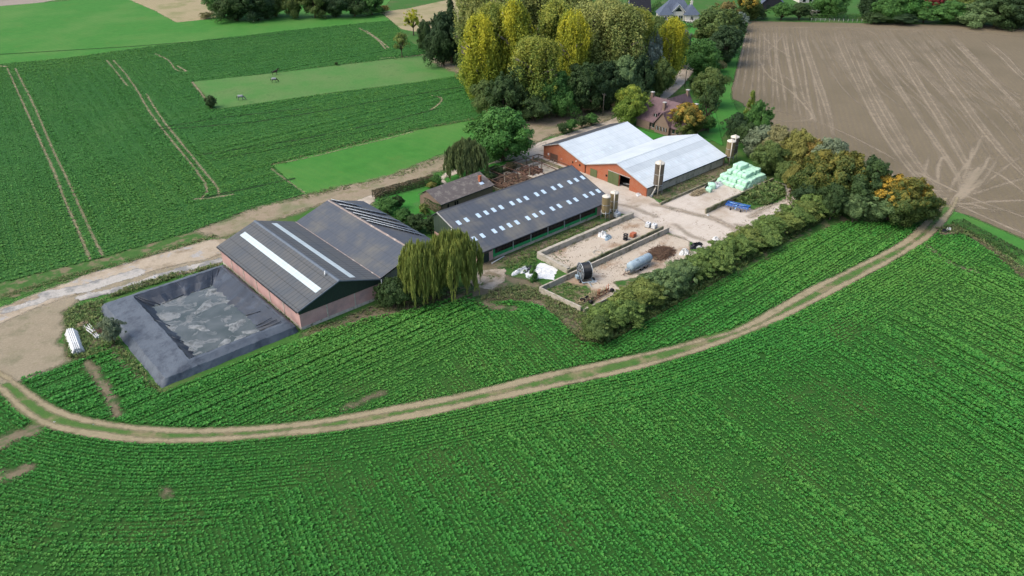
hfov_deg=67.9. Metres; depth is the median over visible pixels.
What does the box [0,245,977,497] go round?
bare patches
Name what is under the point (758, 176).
wrapped bale
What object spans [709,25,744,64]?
broadleaf tree
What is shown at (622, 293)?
shrub
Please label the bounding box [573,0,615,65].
poplar tree
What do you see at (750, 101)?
conifer tree
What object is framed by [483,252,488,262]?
door
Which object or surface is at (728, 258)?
shrub
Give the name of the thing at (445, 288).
shrub
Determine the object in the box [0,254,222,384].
trampled earth
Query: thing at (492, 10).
poplar tree
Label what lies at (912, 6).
broadleaf tree
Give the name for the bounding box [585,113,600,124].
shrub
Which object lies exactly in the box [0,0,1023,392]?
ground
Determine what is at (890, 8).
broadleaf tree
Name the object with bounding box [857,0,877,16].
conifer tree
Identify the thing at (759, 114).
broadleaf tree
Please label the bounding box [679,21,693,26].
clipped hedge
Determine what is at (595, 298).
rusty implement
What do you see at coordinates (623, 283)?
bay weeds
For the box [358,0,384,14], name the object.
broadleaf tree
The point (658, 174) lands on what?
feed silo
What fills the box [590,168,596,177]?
sliding door
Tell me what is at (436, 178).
shrub
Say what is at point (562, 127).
shrub
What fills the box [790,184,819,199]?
shrub
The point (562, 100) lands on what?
broadleaf tree
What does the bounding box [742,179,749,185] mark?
wrapped bale
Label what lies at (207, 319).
lined pit
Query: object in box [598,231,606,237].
plastic sheet
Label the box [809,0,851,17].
broadleaf tree
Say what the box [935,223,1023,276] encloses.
weeds
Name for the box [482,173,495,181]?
shrub
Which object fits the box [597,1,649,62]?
poplar tree
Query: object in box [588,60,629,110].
broadleaf tree
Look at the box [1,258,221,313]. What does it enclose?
concrete patches
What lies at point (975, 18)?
broadleaf tree
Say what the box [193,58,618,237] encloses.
bare earth
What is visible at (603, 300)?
silage wall
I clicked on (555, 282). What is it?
silage wall
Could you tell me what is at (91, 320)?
weeds
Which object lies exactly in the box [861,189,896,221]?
broadleaf tree
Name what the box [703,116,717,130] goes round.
shrub
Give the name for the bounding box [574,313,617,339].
shrub
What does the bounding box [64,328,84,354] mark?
pipe stack
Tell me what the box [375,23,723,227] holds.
lawn grass
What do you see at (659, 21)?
broadleaf tree
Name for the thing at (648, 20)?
poplar tree
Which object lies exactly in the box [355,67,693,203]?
gravel lane
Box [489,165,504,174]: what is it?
shrub
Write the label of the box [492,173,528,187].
rubble heap
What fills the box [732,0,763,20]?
broadleaf tree
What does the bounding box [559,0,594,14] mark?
poplar tree
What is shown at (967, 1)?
broadleaf tree
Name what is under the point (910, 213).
broadleaf tree
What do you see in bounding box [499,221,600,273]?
weeds
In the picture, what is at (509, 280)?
worn grass
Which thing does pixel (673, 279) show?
shrub
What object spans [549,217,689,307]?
bay floor
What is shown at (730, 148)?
feed silo
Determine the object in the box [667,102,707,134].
broadleaf tree
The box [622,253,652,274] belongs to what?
slurry tanker
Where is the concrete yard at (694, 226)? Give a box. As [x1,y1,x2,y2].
[526,156,794,251]
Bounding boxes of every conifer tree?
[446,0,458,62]
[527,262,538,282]
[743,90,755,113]
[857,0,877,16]
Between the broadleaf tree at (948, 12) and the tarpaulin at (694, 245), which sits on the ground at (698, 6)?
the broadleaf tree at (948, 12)
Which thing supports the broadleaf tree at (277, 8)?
on the ground at (698, 6)
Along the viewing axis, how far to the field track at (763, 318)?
119.09 m
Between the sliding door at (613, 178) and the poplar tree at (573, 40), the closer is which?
the sliding door at (613, 178)
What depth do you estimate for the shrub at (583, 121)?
230.49 m
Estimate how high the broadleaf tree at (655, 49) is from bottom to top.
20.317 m
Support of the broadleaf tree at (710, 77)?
on the ground at (698, 6)
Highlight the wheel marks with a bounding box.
[736,26,1023,233]
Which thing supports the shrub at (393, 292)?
on the ground at (698, 6)
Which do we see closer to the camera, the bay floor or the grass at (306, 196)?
the bay floor
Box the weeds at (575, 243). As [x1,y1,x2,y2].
[550,218,630,265]
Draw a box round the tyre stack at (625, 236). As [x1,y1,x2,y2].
[623,233,627,239]
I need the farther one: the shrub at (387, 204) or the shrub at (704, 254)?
the shrub at (387, 204)
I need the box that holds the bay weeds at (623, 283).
[548,186,785,309]
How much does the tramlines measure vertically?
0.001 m
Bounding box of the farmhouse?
[635,89,704,135]
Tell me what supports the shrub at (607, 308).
on the ground at (698, 6)
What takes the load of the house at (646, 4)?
on the ground at (698, 6)
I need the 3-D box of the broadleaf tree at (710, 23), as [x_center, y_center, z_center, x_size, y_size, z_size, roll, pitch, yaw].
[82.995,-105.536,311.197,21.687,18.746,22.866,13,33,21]
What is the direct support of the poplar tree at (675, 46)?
on the ground at (698, 6)
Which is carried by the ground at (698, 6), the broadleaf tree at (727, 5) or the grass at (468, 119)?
the broadleaf tree at (727, 5)
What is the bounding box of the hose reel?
[575,261,594,286]
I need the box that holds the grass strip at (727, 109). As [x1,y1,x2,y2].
[702,30,743,141]
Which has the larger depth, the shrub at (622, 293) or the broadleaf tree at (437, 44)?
the broadleaf tree at (437, 44)
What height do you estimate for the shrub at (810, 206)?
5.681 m
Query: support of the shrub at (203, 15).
on the stubble field at (181, 10)
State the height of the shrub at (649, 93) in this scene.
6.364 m
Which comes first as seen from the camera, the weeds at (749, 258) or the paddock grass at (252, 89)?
the weeds at (749, 258)
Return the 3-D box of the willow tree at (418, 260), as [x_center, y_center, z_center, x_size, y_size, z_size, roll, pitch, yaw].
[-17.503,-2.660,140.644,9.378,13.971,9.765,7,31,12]
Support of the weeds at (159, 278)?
on the concrete patches at (44, 296)
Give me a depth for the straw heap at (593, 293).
145.18 m
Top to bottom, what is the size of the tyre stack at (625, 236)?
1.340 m
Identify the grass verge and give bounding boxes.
[0,231,213,300]
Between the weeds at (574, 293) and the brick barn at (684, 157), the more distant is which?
the brick barn at (684, 157)
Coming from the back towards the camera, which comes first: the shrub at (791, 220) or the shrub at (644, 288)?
the shrub at (791, 220)
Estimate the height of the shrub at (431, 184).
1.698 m
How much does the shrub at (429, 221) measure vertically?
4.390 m
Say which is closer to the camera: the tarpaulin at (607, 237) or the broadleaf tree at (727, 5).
the tarpaulin at (607, 237)
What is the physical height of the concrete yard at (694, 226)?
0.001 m
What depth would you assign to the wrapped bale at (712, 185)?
190.72 m
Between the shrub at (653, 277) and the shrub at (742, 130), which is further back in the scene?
the shrub at (742, 130)
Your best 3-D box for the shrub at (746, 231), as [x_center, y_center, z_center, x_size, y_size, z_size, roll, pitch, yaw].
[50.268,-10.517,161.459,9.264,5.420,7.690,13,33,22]
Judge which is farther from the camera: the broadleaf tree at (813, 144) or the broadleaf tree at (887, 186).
the broadleaf tree at (813, 144)
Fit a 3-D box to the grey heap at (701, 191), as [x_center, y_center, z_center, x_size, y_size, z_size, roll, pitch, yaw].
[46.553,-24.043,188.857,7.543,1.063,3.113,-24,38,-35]
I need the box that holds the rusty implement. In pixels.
[587,284,613,303]
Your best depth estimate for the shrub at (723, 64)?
287.61 m
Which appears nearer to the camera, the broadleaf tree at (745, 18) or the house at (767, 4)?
the broadleaf tree at (745, 18)
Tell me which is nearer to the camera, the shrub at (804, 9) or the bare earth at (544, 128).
the bare earth at (544, 128)
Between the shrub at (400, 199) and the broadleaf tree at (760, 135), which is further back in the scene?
the broadleaf tree at (760, 135)
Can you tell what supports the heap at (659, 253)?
on the bay floor
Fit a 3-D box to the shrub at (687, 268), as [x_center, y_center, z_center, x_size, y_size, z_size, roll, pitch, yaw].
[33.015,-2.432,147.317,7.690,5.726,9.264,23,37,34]
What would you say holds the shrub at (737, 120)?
on the ground at (698, 6)
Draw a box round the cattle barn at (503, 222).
[431,165,604,263]
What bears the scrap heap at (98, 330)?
on the ground at (698, 6)
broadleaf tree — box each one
[200,0,224,16]
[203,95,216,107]
[209,0,256,22]
[235,0,276,22]
[268,0,285,16]
[280,0,303,18]
[298,0,327,18]
[321,0,347,16]
[343,0,372,16]
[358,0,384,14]
[393,32,410,56]
[403,8,421,35]
[416,19,431,51]
[421,10,455,66]
[451,29,462,63]
[462,106,536,160]
[468,78,493,114]
[484,75,523,113]
[500,65,532,109]
[536,69,581,118]
[565,62,603,114]
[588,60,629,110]
[611,84,653,124]
[612,54,644,102]
[633,53,657,90]
[642,29,665,65]
[650,15,669,34]
[652,57,675,96]
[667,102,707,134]
[681,38,723,75]
[690,66,734,107]
[691,5,742,41]
[698,85,722,130]
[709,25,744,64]
[714,1,740,14]
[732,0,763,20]
[732,15,748,35]
[736,11,751,23]
[741,124,771,157]
[743,100,775,126]
[750,140,793,174]
[753,124,796,159]
[779,127,820,167]
[786,149,850,206]
[801,138,823,166]
[805,136,848,168]
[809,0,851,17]
[828,150,871,217]
[844,154,896,204]
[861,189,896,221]
[870,0,910,22]
[870,173,915,219]
[885,176,946,228]
[900,0,932,17]
[909,183,942,221]
[925,0,946,7]
[932,0,968,23]
[947,0,987,5]
[955,1,999,28]
[973,0,1023,30]
[996,0,1023,28]
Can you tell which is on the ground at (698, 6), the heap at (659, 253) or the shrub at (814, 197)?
the shrub at (814, 197)
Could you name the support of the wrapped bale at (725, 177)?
on the wrapped bale
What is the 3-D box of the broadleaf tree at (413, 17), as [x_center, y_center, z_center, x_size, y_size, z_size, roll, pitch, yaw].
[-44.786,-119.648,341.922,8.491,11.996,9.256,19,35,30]
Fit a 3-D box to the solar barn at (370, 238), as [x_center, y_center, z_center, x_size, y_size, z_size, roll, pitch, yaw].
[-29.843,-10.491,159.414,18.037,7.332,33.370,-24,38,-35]
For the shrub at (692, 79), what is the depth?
264.38 m
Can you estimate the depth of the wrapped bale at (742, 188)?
190.16 m
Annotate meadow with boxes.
[0,0,519,194]
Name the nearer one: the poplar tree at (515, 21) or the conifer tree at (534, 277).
the conifer tree at (534, 277)
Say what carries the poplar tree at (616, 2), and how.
on the ground at (698, 6)
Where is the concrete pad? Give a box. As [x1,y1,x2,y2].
[470,268,505,290]
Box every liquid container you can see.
[614,211,620,217]
[645,221,651,227]
[651,223,657,229]
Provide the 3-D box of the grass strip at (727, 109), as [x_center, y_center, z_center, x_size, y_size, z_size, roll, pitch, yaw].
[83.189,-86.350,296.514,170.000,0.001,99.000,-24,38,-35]
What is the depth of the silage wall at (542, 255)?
164.24 m
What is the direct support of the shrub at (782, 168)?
on the ground at (698, 6)
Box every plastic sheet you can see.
[511,266,526,275]
[525,263,557,279]
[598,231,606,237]
[679,248,688,255]
[715,180,723,187]
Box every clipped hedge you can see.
[371,174,435,198]
[646,0,661,13]
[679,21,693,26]
[809,13,860,20]
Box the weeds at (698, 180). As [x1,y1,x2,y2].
[654,166,731,199]
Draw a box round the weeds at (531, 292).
[480,283,592,339]
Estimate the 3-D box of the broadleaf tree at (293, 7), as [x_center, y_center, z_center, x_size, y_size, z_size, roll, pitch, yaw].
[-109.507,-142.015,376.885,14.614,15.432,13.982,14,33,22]
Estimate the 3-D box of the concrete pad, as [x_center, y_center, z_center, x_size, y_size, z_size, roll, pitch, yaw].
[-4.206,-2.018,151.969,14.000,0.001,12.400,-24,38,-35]
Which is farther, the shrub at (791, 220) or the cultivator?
the cultivator
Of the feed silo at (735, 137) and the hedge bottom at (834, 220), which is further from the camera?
the feed silo at (735, 137)
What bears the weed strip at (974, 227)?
on the field grass at (1009, 238)
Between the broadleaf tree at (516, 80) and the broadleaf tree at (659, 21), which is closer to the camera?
the broadleaf tree at (516, 80)
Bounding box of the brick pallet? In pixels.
[629,231,636,237]
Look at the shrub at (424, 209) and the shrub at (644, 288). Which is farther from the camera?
the shrub at (424, 209)
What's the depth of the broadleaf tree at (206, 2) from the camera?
373.33 m
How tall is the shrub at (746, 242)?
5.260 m
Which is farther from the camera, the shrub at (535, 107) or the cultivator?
the shrub at (535, 107)
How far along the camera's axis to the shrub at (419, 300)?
140.83 m
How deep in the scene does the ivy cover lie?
178.63 m
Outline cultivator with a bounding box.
[725,200,750,211]
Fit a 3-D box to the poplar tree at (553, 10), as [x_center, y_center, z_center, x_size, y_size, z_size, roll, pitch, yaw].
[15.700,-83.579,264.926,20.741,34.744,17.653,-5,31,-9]
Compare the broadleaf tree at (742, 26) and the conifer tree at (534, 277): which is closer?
the conifer tree at (534, 277)
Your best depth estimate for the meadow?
339.74 m
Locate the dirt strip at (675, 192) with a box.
[653,163,730,200]
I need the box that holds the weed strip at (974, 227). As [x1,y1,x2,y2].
[951,218,1023,258]
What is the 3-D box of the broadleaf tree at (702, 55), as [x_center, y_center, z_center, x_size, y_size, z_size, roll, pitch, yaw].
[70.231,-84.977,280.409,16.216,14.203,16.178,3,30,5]
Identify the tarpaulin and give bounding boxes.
[605,234,611,240]
[690,242,702,248]
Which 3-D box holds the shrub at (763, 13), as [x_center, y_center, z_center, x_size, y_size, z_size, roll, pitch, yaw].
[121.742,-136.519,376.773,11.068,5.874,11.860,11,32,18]
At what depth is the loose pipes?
134.79 m
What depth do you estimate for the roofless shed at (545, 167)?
201.36 m
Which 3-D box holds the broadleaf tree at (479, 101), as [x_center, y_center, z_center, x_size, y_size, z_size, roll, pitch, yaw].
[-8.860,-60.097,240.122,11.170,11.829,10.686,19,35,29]
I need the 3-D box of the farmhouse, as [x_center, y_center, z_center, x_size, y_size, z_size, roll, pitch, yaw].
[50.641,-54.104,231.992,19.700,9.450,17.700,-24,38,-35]
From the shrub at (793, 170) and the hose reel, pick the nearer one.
the hose reel
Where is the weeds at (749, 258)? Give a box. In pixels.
[594,209,841,344]
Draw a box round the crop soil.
[0,223,1023,575]
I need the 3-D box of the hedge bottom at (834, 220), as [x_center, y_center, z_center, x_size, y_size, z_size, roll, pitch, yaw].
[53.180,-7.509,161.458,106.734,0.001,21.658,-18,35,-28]
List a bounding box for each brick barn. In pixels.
[542,121,652,172]
[584,134,726,195]
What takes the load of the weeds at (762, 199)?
on the concrete yard at (694, 226)
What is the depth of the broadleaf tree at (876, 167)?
171.14 m
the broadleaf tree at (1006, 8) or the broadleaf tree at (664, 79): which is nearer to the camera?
the broadleaf tree at (664, 79)
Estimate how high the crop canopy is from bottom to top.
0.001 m
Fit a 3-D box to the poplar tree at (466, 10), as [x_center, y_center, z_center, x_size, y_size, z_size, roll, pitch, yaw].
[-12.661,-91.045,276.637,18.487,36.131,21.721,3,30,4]
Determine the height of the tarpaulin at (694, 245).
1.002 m
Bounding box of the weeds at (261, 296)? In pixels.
[224,265,301,331]
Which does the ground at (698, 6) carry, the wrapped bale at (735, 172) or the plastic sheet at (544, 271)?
the plastic sheet at (544, 271)
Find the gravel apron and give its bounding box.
[503,142,545,177]
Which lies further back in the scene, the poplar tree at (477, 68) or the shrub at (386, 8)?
the shrub at (386, 8)
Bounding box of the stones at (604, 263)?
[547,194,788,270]
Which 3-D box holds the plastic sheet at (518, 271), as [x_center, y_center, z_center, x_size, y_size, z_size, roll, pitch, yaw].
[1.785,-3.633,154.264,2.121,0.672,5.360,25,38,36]
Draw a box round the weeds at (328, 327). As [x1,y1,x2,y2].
[304,290,472,336]
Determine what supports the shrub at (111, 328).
on the ground at (698, 6)
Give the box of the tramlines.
[3,28,441,258]
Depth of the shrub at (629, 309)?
134.69 m
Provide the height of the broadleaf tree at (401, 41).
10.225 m
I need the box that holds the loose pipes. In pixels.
[83,323,100,338]
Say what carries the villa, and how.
on the ground at (698, 6)
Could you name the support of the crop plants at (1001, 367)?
on the crop soil
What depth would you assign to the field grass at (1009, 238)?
170.34 m
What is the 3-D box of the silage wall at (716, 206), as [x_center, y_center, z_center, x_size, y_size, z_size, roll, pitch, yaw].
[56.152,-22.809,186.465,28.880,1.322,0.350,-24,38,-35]
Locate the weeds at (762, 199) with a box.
[733,180,786,204]
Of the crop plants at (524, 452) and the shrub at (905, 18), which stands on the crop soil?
the crop plants at (524, 452)
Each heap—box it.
[74,321,88,328]
[90,327,102,336]
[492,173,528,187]
[519,165,542,175]
[576,288,608,304]
[646,245,675,260]
[689,188,707,196]
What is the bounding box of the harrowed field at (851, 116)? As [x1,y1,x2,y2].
[731,21,1023,237]
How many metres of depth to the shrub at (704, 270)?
147.71 m
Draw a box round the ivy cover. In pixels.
[424,198,442,212]
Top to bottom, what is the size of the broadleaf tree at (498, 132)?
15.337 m
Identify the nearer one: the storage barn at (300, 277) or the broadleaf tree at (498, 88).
the storage barn at (300, 277)
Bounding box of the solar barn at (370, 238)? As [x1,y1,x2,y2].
[296,199,431,285]
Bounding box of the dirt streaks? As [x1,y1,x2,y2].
[620,181,789,238]
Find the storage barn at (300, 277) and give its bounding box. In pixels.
[216,220,381,329]
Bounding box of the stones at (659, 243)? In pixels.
[549,171,788,292]
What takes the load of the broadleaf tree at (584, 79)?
on the ground at (698, 6)
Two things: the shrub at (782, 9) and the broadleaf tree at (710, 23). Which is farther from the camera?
the shrub at (782, 9)
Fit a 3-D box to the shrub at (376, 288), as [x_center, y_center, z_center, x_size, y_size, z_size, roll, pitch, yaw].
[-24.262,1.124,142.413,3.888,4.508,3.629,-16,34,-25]
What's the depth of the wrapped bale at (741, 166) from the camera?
194.53 m
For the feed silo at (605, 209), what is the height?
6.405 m
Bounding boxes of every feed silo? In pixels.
[600,194,610,219]
[610,190,618,216]
[652,160,664,195]
[724,139,735,163]
[731,134,739,160]
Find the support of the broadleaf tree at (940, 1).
on the ground at (698, 6)
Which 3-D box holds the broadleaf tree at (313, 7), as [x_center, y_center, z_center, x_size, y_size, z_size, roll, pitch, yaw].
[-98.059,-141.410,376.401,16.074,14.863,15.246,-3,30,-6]
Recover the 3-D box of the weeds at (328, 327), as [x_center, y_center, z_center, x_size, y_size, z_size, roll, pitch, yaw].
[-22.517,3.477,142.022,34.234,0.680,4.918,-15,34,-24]
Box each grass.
[65,212,1023,389]
[193,55,460,108]
[272,117,478,165]
[305,157,442,197]
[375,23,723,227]
[924,211,1023,261]
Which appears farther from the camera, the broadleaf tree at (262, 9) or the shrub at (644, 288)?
the broadleaf tree at (262, 9)
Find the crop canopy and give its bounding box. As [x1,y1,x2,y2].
[0,21,481,282]
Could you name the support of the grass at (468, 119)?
on the crop canopy
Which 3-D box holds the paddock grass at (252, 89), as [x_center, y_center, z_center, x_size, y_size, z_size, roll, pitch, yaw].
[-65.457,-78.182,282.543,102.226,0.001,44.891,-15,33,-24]
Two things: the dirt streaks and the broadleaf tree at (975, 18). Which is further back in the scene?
the broadleaf tree at (975, 18)
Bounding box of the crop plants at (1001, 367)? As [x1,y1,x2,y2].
[0,220,1023,440]
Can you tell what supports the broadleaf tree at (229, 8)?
on the ground at (698, 6)
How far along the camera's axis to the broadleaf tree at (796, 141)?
194.52 m
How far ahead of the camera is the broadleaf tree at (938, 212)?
169.94 m
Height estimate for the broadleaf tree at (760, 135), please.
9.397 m
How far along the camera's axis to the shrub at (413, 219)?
167.68 m
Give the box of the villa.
[655,0,699,22]
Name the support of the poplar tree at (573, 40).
on the ground at (698, 6)
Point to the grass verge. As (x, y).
(30, 280)
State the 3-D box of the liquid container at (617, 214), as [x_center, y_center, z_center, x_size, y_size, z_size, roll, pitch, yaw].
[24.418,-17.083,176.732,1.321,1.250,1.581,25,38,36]
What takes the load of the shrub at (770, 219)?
on the ground at (698, 6)
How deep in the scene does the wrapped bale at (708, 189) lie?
189.15 m
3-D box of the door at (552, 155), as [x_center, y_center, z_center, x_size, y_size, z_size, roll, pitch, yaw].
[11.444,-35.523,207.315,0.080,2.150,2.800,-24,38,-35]
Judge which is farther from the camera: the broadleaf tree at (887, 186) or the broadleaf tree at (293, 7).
the broadleaf tree at (293, 7)
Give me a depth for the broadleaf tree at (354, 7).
376.79 m
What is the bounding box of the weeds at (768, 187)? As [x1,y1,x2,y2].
[741,179,783,198]
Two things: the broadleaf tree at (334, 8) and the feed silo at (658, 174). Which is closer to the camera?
the feed silo at (658, 174)
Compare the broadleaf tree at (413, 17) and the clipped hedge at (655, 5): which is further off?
the clipped hedge at (655, 5)
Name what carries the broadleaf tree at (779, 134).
on the ground at (698, 6)
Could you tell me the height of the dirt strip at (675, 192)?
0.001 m
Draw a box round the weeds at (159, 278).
[104,262,219,298]
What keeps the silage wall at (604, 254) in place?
on the ground at (698, 6)
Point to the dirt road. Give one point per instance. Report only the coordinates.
(208, 249)
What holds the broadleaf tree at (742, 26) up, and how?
on the ground at (698, 6)
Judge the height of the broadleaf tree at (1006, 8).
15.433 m
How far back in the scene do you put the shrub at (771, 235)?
160.06 m
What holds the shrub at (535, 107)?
on the ground at (698, 6)
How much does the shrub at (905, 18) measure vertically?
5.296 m
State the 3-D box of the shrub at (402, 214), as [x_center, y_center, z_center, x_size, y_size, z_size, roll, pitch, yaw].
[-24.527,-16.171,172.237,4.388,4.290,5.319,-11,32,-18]
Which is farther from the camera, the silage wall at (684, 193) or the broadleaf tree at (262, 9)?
the broadleaf tree at (262, 9)
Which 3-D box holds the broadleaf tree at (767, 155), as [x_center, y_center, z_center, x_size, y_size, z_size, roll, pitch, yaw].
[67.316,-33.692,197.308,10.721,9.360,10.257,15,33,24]
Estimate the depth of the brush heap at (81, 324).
136.41 m
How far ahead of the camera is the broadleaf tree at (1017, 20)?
350.52 m
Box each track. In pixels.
[0,197,958,442]
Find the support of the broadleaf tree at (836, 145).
on the ground at (698, 6)
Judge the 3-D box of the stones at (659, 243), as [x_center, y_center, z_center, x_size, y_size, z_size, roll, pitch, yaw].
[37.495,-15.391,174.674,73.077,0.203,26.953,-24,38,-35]
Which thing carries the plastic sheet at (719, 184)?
on the ground at (698, 6)
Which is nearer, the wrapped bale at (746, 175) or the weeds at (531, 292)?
the weeds at (531, 292)
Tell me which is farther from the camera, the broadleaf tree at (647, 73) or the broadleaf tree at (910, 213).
the broadleaf tree at (647, 73)
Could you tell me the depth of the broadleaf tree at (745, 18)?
348.27 m
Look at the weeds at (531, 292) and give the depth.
144.71 m
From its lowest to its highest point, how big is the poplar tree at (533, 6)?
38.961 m
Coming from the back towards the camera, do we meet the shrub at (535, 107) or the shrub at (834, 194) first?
the shrub at (535, 107)
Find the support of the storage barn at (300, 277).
on the ground at (698, 6)
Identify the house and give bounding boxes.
[627,0,651,11]
[760,0,783,8]
[794,0,814,2]
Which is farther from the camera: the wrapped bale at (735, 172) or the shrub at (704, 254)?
the wrapped bale at (735, 172)
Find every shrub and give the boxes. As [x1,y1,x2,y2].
[95,316,127,344]
[199,12,212,18]
[372,282,385,305]
[373,197,399,212]
[374,276,410,308]
[381,5,389,11]
[392,194,404,208]
[393,207,410,222]
[402,213,426,230]
[403,281,429,302]
[417,215,433,233]
[419,203,430,215]
[425,182,435,187]
[429,174,442,183]
[429,280,453,296]
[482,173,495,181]
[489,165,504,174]
[505,162,517,171]
[516,94,552,121]
[557,122,568,133]
[566,119,579,130]
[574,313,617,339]
[576,115,590,127]
[578,301,628,330]
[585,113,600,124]
[603,286,646,308]
[604,299,646,329]
[625,276,668,309]
[634,272,672,295]
[642,89,660,99]
[652,266,690,298]
[664,259,703,290]
[679,254,714,281]
[684,247,724,274]
[686,76,698,88]
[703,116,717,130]
[706,239,746,256]
[710,247,740,272]
[717,60,726,69]
[720,112,747,135]
[722,233,766,258]
[726,224,768,248]
[727,122,761,146]
[750,214,787,235]
[754,222,782,246]
[756,8,767,18]
[768,2,796,19]
[773,211,805,233]
[774,160,802,183]
[775,203,816,223]
[781,164,803,190]
[790,2,814,19]
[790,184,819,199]
[791,200,825,223]
[792,193,830,213]
[815,182,853,219]
[817,194,841,216]
[842,193,869,222]
[859,11,892,22]
[893,13,919,24]
[913,6,940,22]
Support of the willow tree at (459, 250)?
on the ground at (698, 6)
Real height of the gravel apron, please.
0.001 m
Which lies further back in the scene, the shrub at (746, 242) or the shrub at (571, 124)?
the shrub at (571, 124)
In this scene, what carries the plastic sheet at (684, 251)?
on the bay floor
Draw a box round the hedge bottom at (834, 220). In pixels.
[588,211,889,341]
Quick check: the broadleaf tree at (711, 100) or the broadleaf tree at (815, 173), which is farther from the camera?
the broadleaf tree at (711, 100)
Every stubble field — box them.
[0,0,52,5]
[132,0,495,31]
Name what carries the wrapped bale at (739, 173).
on the wrapped bale
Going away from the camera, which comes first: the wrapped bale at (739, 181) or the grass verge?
the grass verge
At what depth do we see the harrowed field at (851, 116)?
262.53 m
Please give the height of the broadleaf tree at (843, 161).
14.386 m
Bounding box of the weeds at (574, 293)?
[547,282,592,306]
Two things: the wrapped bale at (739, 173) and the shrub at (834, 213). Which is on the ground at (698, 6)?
the shrub at (834, 213)
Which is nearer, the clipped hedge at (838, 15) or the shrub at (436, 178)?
the shrub at (436, 178)
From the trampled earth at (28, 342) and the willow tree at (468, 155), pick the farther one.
the willow tree at (468, 155)
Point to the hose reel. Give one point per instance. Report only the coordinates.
(584, 270)
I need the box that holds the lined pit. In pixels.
[100,265,297,387]
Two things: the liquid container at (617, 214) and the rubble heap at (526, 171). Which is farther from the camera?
the rubble heap at (526, 171)
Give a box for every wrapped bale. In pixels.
[706,186,711,192]
[708,182,715,189]
[723,174,730,179]
[727,168,735,174]
[732,169,739,175]
[732,177,739,182]
[737,164,745,169]
[737,171,744,177]
[737,178,744,184]
[738,185,746,190]
[742,172,749,178]
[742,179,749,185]
[754,174,761,179]
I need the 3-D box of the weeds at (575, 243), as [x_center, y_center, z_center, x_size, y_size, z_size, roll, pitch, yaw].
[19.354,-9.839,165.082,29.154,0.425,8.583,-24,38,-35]
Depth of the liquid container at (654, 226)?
171.01 m
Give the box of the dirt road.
[0,239,226,323]
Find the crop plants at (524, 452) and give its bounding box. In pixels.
[0,332,1023,575]
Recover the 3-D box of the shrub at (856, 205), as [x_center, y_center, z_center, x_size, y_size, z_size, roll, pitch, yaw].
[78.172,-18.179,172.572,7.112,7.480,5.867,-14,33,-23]
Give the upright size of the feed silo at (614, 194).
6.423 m
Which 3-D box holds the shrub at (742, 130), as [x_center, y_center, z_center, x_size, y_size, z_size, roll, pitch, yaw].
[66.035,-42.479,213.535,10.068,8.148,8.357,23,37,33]
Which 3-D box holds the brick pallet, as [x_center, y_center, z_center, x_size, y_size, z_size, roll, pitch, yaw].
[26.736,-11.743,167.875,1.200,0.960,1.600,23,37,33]
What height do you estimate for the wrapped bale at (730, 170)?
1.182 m
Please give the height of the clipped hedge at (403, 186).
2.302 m
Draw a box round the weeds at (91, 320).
[62,298,160,389]
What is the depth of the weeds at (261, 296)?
145.37 m
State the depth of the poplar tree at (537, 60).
231.25 m
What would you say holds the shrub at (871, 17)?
on the ground at (698, 6)
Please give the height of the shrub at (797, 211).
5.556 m
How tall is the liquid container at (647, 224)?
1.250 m
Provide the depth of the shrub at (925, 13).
363.75 m
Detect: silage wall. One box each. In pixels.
[537,212,633,272]
[539,227,668,311]
[566,226,663,273]
[583,181,792,311]
[660,177,718,204]
[705,178,773,213]
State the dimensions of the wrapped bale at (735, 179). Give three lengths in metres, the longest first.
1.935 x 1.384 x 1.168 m
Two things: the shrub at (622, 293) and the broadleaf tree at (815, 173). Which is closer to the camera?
the shrub at (622, 293)
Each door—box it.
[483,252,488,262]
[550,153,557,162]
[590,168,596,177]
[607,170,618,185]
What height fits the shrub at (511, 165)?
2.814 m
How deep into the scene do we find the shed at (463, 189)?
181.66 m
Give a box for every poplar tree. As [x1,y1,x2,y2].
[452,0,492,78]
[456,10,505,99]
[474,0,510,75]
[489,0,535,34]
[497,0,535,75]
[507,33,564,119]
[523,0,568,35]
[534,0,578,71]
[555,6,593,77]
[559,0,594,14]
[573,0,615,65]
[590,0,626,15]
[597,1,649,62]
[634,6,658,87]
[657,14,689,87]
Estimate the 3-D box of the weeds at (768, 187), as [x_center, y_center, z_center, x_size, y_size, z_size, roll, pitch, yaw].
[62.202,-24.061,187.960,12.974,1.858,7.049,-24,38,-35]
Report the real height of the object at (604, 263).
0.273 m
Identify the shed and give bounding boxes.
[418,171,494,211]
[481,154,568,190]
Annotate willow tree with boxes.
[396,237,443,307]
[429,226,483,301]
[442,137,489,179]

